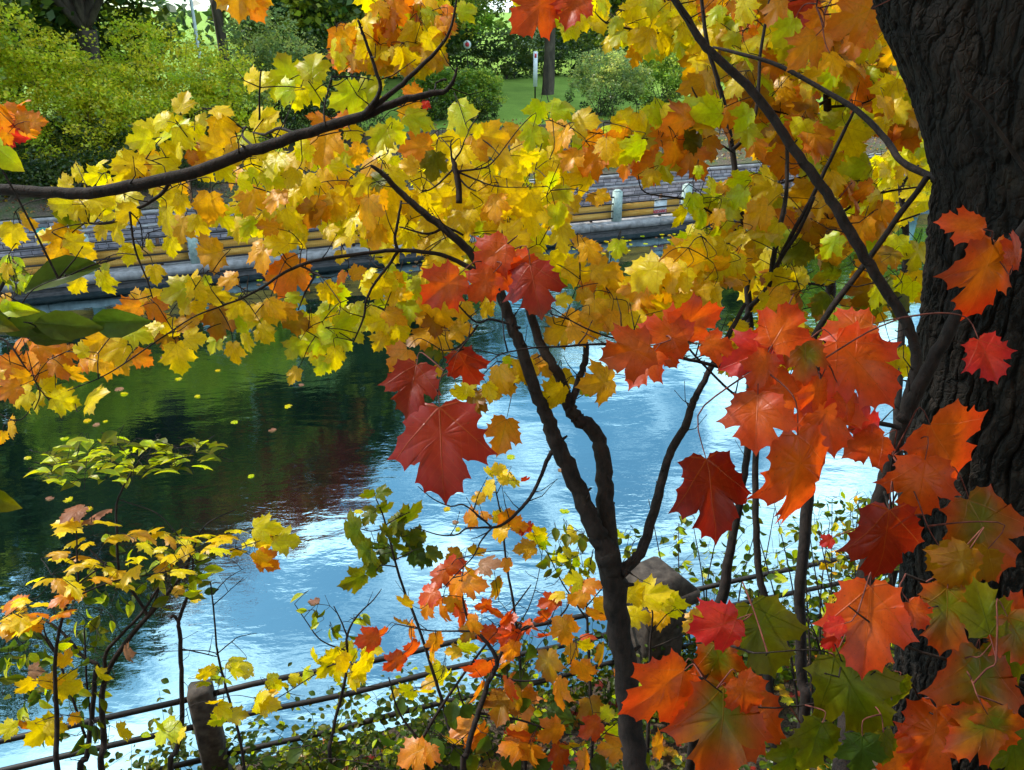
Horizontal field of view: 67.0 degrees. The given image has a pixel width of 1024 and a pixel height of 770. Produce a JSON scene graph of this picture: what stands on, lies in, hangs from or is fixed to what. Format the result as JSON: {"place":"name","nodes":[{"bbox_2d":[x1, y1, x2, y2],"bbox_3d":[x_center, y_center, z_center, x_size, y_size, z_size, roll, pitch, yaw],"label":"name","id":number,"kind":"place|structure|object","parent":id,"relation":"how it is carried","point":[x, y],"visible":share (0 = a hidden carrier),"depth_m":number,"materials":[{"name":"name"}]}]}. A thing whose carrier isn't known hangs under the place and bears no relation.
{"place":"outdoors","nodes":[
{"label":"outdoors","id":0,"kind":"place"},
{"bbox_2d":[0,137,151,511],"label":"elm branch","id":1,"kind":"object","parent":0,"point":[35,325],"visible":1,"depth_m":1.31,"materials":[{"name":"green plant"}]},
{"bbox_2d":[1,11,822,145],"bbox_3d":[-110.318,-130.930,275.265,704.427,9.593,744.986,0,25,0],"label":"lawn","id":2,"kind":"structure","parent":0,"point":[519,92],"depth_m":36.61,"materials":[{"name":"green plant"}]},
{"bbox_2d":[0,0,53,48],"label":"park tree","id":3,"kind":"object","parent":2,"relation":"on","point":[26,5],"visible":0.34,"depth_m":22.08,"materials":[{"name":"green plant"}]},
{"bbox_2d":[0,0,126,113],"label":"park tree","id":4,"kind":"object","parent":2,"relation":"on","point":[55,14],"visible":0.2,"depth_m":25.11,"materials":[{"name":"green plant"}]},
{"bbox_2d":[52,0,103,107],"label":"maple tree","id":5,"kind":"object","parent":2,"relation":"on","point":[86,12],"visible":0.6,"depth_m":23.83,"materials":[{"name":"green plant"}]},
{"bbox_2d":[1,0,186,93],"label":"park tree","id":6,"kind":"object","parent":2,"relation":"on","point":[138,9],"visible":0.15,"depth_m":26.81,"materials":[{"name":"green plant"}]},
{"bbox_2d":[189,0,209,116],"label":"lamp post","id":7,"kind":"object","parent":2,"relation":"on","point":[193,18],"visible":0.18,"depth_m":26.84,"materials":[{"name":"grey metal"}]},
{"bbox_2d":[209,0,234,99],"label":"park tree","id":8,"kind":"object","parent":2,"relation":"on","point":[218,20],"visible":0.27,"depth_m":30.51,"materials":[{"name":"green plant"}]},
{"bbox_2d":[23,0,511,48],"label":"distant woods","id":9,"kind":"object","parent":2,"relation":"on","point":[179,18],"visible":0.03,"depth_m":63.11,"materials":[{"name":"green plant"}]},
{"bbox_2d":[207,0,364,90],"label":"park tree","id":10,"kind":"object","parent":2,"relation":"on","point":[322,11],"visible":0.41,"depth_m":31.11,"materials":[{"name":"green plant"}]},
{"bbox_2d":[280,5,363,79],"bbox_3d":[-7.701,-21.865,35.782,11.871,15.428,9.031,0,25,0],"label":"park tree","id":11,"kind":"object","parent":2,"relation":"on","point":[362,16],"visible":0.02,"depth_m":35.76,"materials":[{"name":"green plant"}]},
{"bbox_2d":[386,72,409,80],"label":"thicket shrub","id":12,"kind":"object","parent":2,"relation":"on","point":[396,77],"visible":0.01,"depth_m":39.86,"materials":[{"name":"green plant"}]},
{"bbox_2d":[360,0,480,60],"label":"park tree","id":13,"kind":"object","parent":2,"relation":"on","point":[461,34],"visible":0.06,"depth_m":40.20,"materials":[{"name":"green plant"}]},
{"bbox_2d":[398,65,464,120],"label":"bush","id":14,"kind":"object","parent":2,"relation":"on","point":[432,79],"visible":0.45,"depth_m":28.01,"materials":[{"name":"green plant"}]},
{"bbox_2d":[445,40,468,72],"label":"thicket shrub","id":15,"kind":"object","parent":2,"relation":"on","point":[451,51],"visible":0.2,"depth_m":38.96,"materials":[{"name":"green plant"}]},
{"bbox_2d":[463,40,470,68],"bbox_3d":[-2.245,-16.373,39.128,0.400,1.950,0.081,0,25,0],"label":"round sign","id":16,"kind":"object","parent":2,"relation":"on","point":[467,44],"visible":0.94,"depth_m":38.79,"materials":[{"name":"metal"}]},
{"bbox_2d":[448,26,507,77],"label":"thicket shrub","id":17,"kind":"object","parent":2,"relation":"on","point":[474,51],"visible":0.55,"depth_m":40.69,"materials":[{"name":"green plant"}]},
{"bbox_2d":[452,64,508,121],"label":"bush","id":18,"kind":"object","parent":2,"relation":"on","point":[487,100],"visible":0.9,"depth_m":28.12,"materials":[{"name":"green plant"}]},
{"bbox_2d":[453,0,510,44],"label":"park tree","id":19,"kind":"object","parent":2,"relation":"on","point":[489,22],"visible":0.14,"depth_m":56.02,"materials":[{"name":"green plant"}]},
{"bbox_2d":[452,0,554,94],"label":"drooping tree","id":20,"kind":"object","parent":2,"relation":"on","point":[548,82],"visible":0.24,"depth_m":34.33,"materials":[{"name":"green plant"}]},
{"bbox_2d":[472,24,542,78],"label":"thicket shrub","id":21,"kind":"object","parent":2,"relation":"on","point":[523,59],"visible":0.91,"depth_m":40.69,"materials":[{"name":"green plant"}]},
{"bbox_2d":[506,29,564,76],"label":"thicket shrub","id":22,"kind":"object","parent":2,"relation":"on","point":[540,40],"visible":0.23,"depth_m":41.97,"materials":[{"name":"green plant"}]},
{"bbox_2d":[533,51,537,98],"bbox_3d":[0.951,-12.524,31.636,0.170,2.100,0.096,0,25,0],"label":"marker sign","id":23,"kind":"object","parent":2,"relation":"on","point":[535,60],"visible":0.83,"depth_m":31.45,"materials":[{"name":"metal"}]},
{"bbox_2d":[537,3,616,53],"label":"park tree","id":24,"kind":"object","parent":2,"relation":"on","point":[559,33],"visible":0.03,"depth_m":54.13,"materials":[{"name":"green plant"}]},
{"bbox_2d":[555,30,601,77],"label":"thicket shrub","id":25,"kind":"object","parent":2,"relation":"on","point":[560,56],"visible":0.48,"depth_m":41.71,"materials":[{"name":"green plant"}]},
{"bbox_2d":[564,47,654,116],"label":"bush","id":26,"kind":"object","parent":2,"relation":"on","point":[626,81],"visible":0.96,"depth_m":29.34,"materials":[{"name":"green plant"}]},
{"bbox_2d":[574,0,671,69],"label":"park tree","id":27,"kind":"object","parent":2,"relation":"on","point":[599,35],"visible":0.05,"depth_m":45.01,"materials":[{"name":"green plant"}]},
{"bbox_2d":[635,52,689,109],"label":"bush","id":28,"kind":"object","parent":2,"relation":"on","point":[669,64],"visible":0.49,"depth_m":30.47,"materials":[{"name":"green plant"}]},
{"bbox_2d":[0,113,887,219],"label":"bank slope","id":29,"kind":"structure","parent":0,"point":[9,212],"depth_m":22.91,"materials":[{"name":"grey stone"}]},
{"bbox_2d":[0,0,31,104],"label":"young maple","id":30,"kind":"object","parent":29,"relation":"on","point":[6,92],"visible":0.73,"depth_m":19.32,"materials":[{"name":"green plant"}]},
{"bbox_2d":[0,154,56,201],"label":"ground shrub","id":31,"kind":"object","parent":29,"relation":"on","point":[29,175],"visible":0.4,"depth_m":19.86,"materials":[{"name":"green plant"}]},
{"bbox_2d":[0,7,84,181],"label":"bush","id":32,"kind":"object","parent":29,"relation":"on","point":[38,140],"visible":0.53,"depth_m":20.25,"materials":[{"name":"green plant"}]},
{"bbox_2d":[0,148,86,186],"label":"ground shrub","id":33,"kind":"object","parent":29,"relation":"on","point":[39,163],"visible":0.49,"depth_m":20.02,"materials":[{"name":"green plant"}]},
{"bbox_2d":[0,10,132,171],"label":"bush","id":34,"kind":"object","parent":29,"relation":"on","point":[51,79],"visible":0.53,"depth_m":20.79,"materials":[{"name":"green plant"}]},
{"bbox_2d":[44,146,136,186],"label":"ground shrub","id":35,"kind":"object","parent":29,"relation":"on","point":[93,163],"visible":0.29,"depth_m":20.43,"materials":[{"name":"green plant"}]},
{"bbox_2d":[48,54,171,166],"bbox_3d":[-11.108,-7.487,21.684,3.392,3.338,2.812,0,25,0],"label":"bush","id":36,"kind":"object","parent":29,"relation":"on","point":[114,99],"visible":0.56,"depth_m":21.16,"materials":[{"name":"green plant"}]},
{"bbox_2d":[97,145,181,191],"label":"ground shrub","id":37,"kind":"object","parent":29,"relation":"on","point":[112,148],"visible":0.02,"depth_m":20.78,"materials":[{"name":"green plant"}]},
{"bbox_2d":[62,8,218,155],"bbox_3d":[-10.613,-8.402,21.987,4.172,4.201,3.130,0,25,0],"label":"bush","id":38,"kind":"object","parent":29,"relation":"on","point":[149,72],"visible":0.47,"depth_m":21.69,"materials":[{"name":"green plant"}]},
{"bbox_2d":[137,147,220,187],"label":"ground shrub","id":39,"kind":"object","parent":29,"relation":"on","point":[196,182],"visible":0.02,"depth_m":21.50,"materials":[{"name":"green plant"}]},
{"bbox_2d":[152,29,279,157],"bbox_3d":[-8.858,-8.551,22.907,4.045,3.638,2.945,0,25,0],"label":"bush","id":40,"kind":"object","parent":29,"relation":"on","point":[239,90],"visible":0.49,"depth_m":22.57,"materials":[{"name":"green plant"}]},
{"bbox_2d":[213,2,336,143],"bbox_3d":[-7.545,-9.568,24.039,4.369,4.188,3.032,0,25,0],"label":"bush","id":41,"kind":"object","parent":29,"relation":"on","point":[266,59],"visible":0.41,"depth_m":23.68,"materials":[{"name":"green plant"}]},
{"bbox_2d":[277,20,392,143],"bbox_3d":[-5.793,-9.636,24.938,3.858,3.862,3.179,0,25,0],"label":"bush","id":42,"kind":"object","parent":29,"relation":"on","point":[330,110],"visible":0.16,"depth_m":24.63,"materials":[{"name":"green plant"}]},
{"bbox_2d":[0,112,886,212],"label":"leaf litter","id":43,"kind":"object","parent":29,"relation":"on","point":[20,209],"visible":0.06,"depth_m":26.19,"materials":[{"name":"plant"}]},
{"bbox_2d":[0,210,928,769],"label":"canal water","id":44,"kind":"structure","parent":0,"point":[316,462],"depth_m":10.81,"materials":[{"name":"blue liquid"}]},
{"bbox_2d":[308,597,319,604],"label":"floating leaf","id":45,"kind":"object","parent":44,"relation":"on","point":[314,601],"visible":1,"depth_m":8.83,"materials":[{"name":"orange plant"}]},
{"bbox_2d":[109,0,880,264],"label":"sky","id":46,"kind":"structure","parent":0,"point":[204,4],"materials":[{"name":"white"}]},
{"bbox_2d":[515,6,590,48],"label":"house","id":47,"kind":"structure","parent":0,"point":[539,37],"depth_m":62.03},
{"bbox_2d":[236,628,894,769],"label":"bank","id":48,"kind":"structure","parent":0,"point":[668,764],"depth_m":5.32,"materials":[{"name":"plant"}]},
{"bbox_2d":[0,252,38,294],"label":"sapling top","id":49,"kind":"object","parent":48,"relation":"on","point":[23,281],"visible":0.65,"depth_m":4.95,"materials":[{"name":"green plant"}]},
{"bbox_2d":[0,599,114,769],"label":"shrub","id":50,"kind":"object","parent":48,"relation":"on","point":[91,727],"visible":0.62,"depth_m":3.69,"materials":[{"name":"green plant"}]},
{"bbox_2d":[24,425,234,769],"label":"shrub","id":51,"kind":"object","parent":48,"relation":"on","point":[161,446],"visible":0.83,"depth_m":3.59,"materials":[{"name":"green plant"}]},
{"bbox_2d":[0,502,302,769],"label":"maple sucker","id":52,"kind":"object","parent":48,"relation":"on","point":[48,728],"visible":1,"depth_m":3.30,"materials":[{"name":"yellow plant"}]},
{"bbox_2d":[152,545,223,769],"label":"shrub","id":53,"kind":"object","parent":48,"relation":"on","point":[193,594],"visible":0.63,"depth_m":3.49,"materials":[{"name":"green plant"}]},
{"bbox_2d":[160,559,255,769],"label":"shrub","id":54,"kind":"object","parent":48,"relation":"on","point":[244,666],"visible":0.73,"depth_m":3.60,"materials":[{"name":"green plant"}]},
{"bbox_2d":[152,589,480,764],"bbox_3d":[-0.786,1.859,3.496,1.321,2.091,0.409,0,25,0],"label":"maple sucker","id":55,"kind":"object","parent":48,"relation":"on","point":[336,661],"visible":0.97,"depth_m":3.17,"materials":[{"name":"yellow plant"}]},
{"bbox_2d":[336,483,463,769],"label":"maple seedling","id":56,"kind":"object","parent":48,"relation":"on","point":[412,549],"visible":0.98,"depth_m":3.22,"materials":[{"name":"green plant"}]},
{"bbox_2d":[68,80,746,769],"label":"maple sapling","id":57,"kind":"object","parent":48,"relation":"on","point":[436,216],"visible":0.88,"depth_m":2.04,"materials":[{"name":"yellow plant"}]},
{"bbox_2d":[0,0,483,302],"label":"maple branch","id":58,"kind":"object","parent":57,"relation":"attached to","point":[319,140],"visible":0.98,"depth_m":1.83,"materials":[{"name":"yellow plant"}]},
{"bbox_2d":[0,555,898,769],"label":"canal railing","id":59,"kind":"object","parent":48,"relation":"on","point":[211,741],"visible":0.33,"depth_m":4.72,"materials":[{"name":"metal"}]},
{"bbox_2d":[254,585,650,769],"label":"shrub","id":60,"kind":"object","parent":48,"relation":"on","point":[452,711],"visible":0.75,"depth_m":2.69,"materials":[{"name":"green plant"}]},
{"bbox_2d":[84,553,897,769],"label":"undergrowth","id":61,"kind":"object","parent":48,"relation":"on","point":[346,750],"visible":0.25,"depth_m":5.01,"materials":[{"name":"green plant"}]},
{"bbox_2d":[353,543,663,769],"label":"maple sucker","id":62,"kind":"object","parent":48,"relation":"on","point":[594,712],"visible":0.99,"depth_m":2.60,"materials":[{"name":"orange plant"}]},
{"bbox_2d":[463,462,584,769],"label":"maple seedling","id":63,"kind":"object","parent":48,"relation":"on","point":[526,547],"visible":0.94,"depth_m":3.28,"materials":[{"name":"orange plant"}]},
{"bbox_2d":[536,518,641,769],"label":"shrub","id":64,"kind":"object","parent":48,"relation":"on","point":[565,558],"visible":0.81,"depth_m":3.36,"materials":[{"name":"green plant"}]},
{"bbox_2d":[299,654,891,769],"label":"fallen leaves","id":65,"kind":"object","parent":48,"relation":"on","point":[786,695],"visible":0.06,"depth_m":5.21,"materials":[{"name":"orange plant"}]},
{"bbox_2d":[609,556,699,691],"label":"stone pillar","id":66,"kind":"structure","parent":48,"relation":"on","point":[661,570],"depth_m":5.25,"materials":[{"name":"stone"}]},
{"bbox_2d":[627,573,702,752],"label":"maple seedling","id":67,"kind":"object","parent":48,"relation":"on","point":[662,603],"visible":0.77,"depth_m":3.08,"materials":[{"name":"yellow plant"}]},
{"bbox_2d":[519,0,853,769],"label":"slender sapling","id":68,"kind":"object","parent":48,"relation":"on","point":[701,260],"visible":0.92,"depth_m":2.46,"materials":[{"name":"yellow plant"}]},
{"bbox_2d":[378,0,1023,769],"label":"maple sapling","id":69,"kind":"object","parent":48,"relation":"on","point":[852,354],"visible":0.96,"depth_m":1.21,"materials":[{"name":"red plant"}]},
{"bbox_2d":[508,0,593,40],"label":"maple branch","id":70,"kind":"object","parent":69,"relation":"attached to","point":[527,17],"visible":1,"depth_m":1.11,"materials":[{"name":"orange plant"}]},
{"bbox_2d":[761,0,889,78],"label":"maple branch","id":71,"kind":"object","parent":69,"relation":"attached to","point":[812,31],"visible":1,"depth_m":1.36,"materials":[{"name":"orange plant"}]},
{"bbox_2d":[648,499,775,670],"bbox_3d":[1.674,1.807,6.060,1.091,2.114,1.163,-7,26,-15],"label":"shrub","id":72,"kind":"object","parent":48,"relation":"on","point":[705,572],"visible":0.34,"depth_m":5.94,"materials":[{"name":"green plant"}]},
{"bbox_2d":[743,147,815,765],"bbox_3d":[0.857,0.803,2.924,0.272,3.180,1.009,0,25,0],"label":"slender sapling","id":73,"kind":"object","parent":48,"relation":"on","point":[768,230],"visible":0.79,"depth_m":2.60,"materials":[{"name":"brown plant"}]},
{"bbox_2d":[675,0,925,769],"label":"slender sapling","id":74,"kind":"object","parent":48,"relation":"on","point":[883,103],"visible":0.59,"depth_m":2.91,"materials":[{"name":"yellow plant"}]},
{"bbox_2d":[510,0,823,68],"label":"maple branch","id":75,"kind":"object","parent":74,"relation":"attached to","point":[647,30],"visible":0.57,"depth_m":2.89,"materials":[{"name":"yellow plant"}]},
{"bbox_2d":[760,489,868,755],"bbox_3d":[2.056,1.495,5.223,0.856,1.781,1.201,22,33,38],"label":"shrub","id":76,"kind":"object","parent":48,"relation":"on","point":[777,577],"visible":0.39,"depth_m":5.00,"materials":[{"name":"green plant"}]},
{"bbox_2d":[810,491,899,729],"bbox_3d":[2.244,1.503,4.891,0.912,1.882,1.062,0,25,0],"label":"shrub","id":77,"kind":"object","parent":48,"relation":"on","point":[832,598],"visible":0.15,"depth_m":4.80,"materials":[{"name":"green plant"}]},
{"bbox_2d":[713,0,1023,769],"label":"maple tree","id":78,"kind":"object","parent":48,"relation":"on","point":[960,64],"visible":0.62,"depth_m":2.01,"materials":[{"name":"brown plant"}]},
{"bbox_2d":[0,99,48,148],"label":"maple branch","id":79,"kind":"object","parent":78,"relation":"attached to","point":[14,117],"visible":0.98,"depth_m":2.55,"materials":[{"name":"orange plant"}]},
{"bbox_2d":[0,337,153,444],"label":"maple branch","id":80,"kind":"object","parent":78,"relation":"attached to","point":[20,373],"visible":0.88,"depth_m":2.17,"materials":[{"name":"orange plant"}]},
{"bbox_2d":[214,0,273,23],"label":"maple branch","id":81,"kind":"object","parent":78,"relation":"attached to","point":[240,10],"visible":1,"depth_m":1.69,"materials":[{"name":"orange plant"}]},
{"bbox_2d":[325,0,476,80],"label":"maple branch","id":82,"kind":"object","parent":78,"relation":"attached to","point":[401,34],"visible":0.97,"depth_m":2.68,"materials":[{"name":"yellow plant"}]},
{"bbox_2d":[617,527,1023,769],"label":"maple branch","id":83,"kind":"object","parent":78,"relation":"attached to","point":[725,716],"visible":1,"depth_m":1.07,"materials":[{"name":"orange plant"}]},
{"bbox_2d":[835,45,931,586],"bbox_3d":[2.212,0.049,5.098,0.693,4.509,1.638,7,26,14],"label":"slender sapling","id":84,"kind":"object","parent":48,"relation":"on","point":[889,170],"visible":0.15,"depth_m":4.41,"materials":[{"name":"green plant"}]},
{"label":"canal bed","id":85,"kind":"structure","parent":0,"visible":0},
{"bbox_2d":[0,201,898,299],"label":"quay wall","id":86,"kind":"structure","parent":85,"relation":"on","point":[143,282],"depth_m":20.34,"materials":[{"name":"stone"}]},
{"bbox_2d":[0,207,793,293],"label":"quay coping","id":87,"kind":"object","parent":86,"relation":"on","point":[171,269],"visible":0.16,"depth_m":20.59,"materials":[{"name":"concrete"}]},
{"bbox_2d":[0,181,792,276],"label":"quay railing","id":88,"kind":"object","parent":87,"relation":"on","point":[617,209],"visible":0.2,"depth_m":20.19,"materials":[{"name":"grey metal"}]},
{"bbox_2d":[653,198,666,213],"bbox_3d":[4.664,-5.612,24.351,0.505,0.500,0.021,-10,27,-20],"label":"danger sign","id":89,"kind":"object","parent":88,"relation":"hanging from","point":[661,203],"visible":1,"depth_m":24.35,"materials":[{"name":"white metal"}]},
{"label":"towpath","id":90,"kind":"structure","parent":0,"visible":0},
{"bbox_2d":[0,154,904,257],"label":"retaining wall","id":91,"kind":"structure","parent":90,"relation":"on","point":[610,183],"depth_m":22.43,"materials":[{"name":"stone"}]},
{"bbox_2d":[187,180,192,206],"bbox_3d":[-8.610,-5.253,20.641,0.060,1.050,0.050,-10,27,-20],"label":"wooden stake","id":92,"kind":"object","parent":91,"relation":"on","point":[188,183],"visible":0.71,"depth_m":20.66,"materials":[{"name":"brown wood"}]}
]}

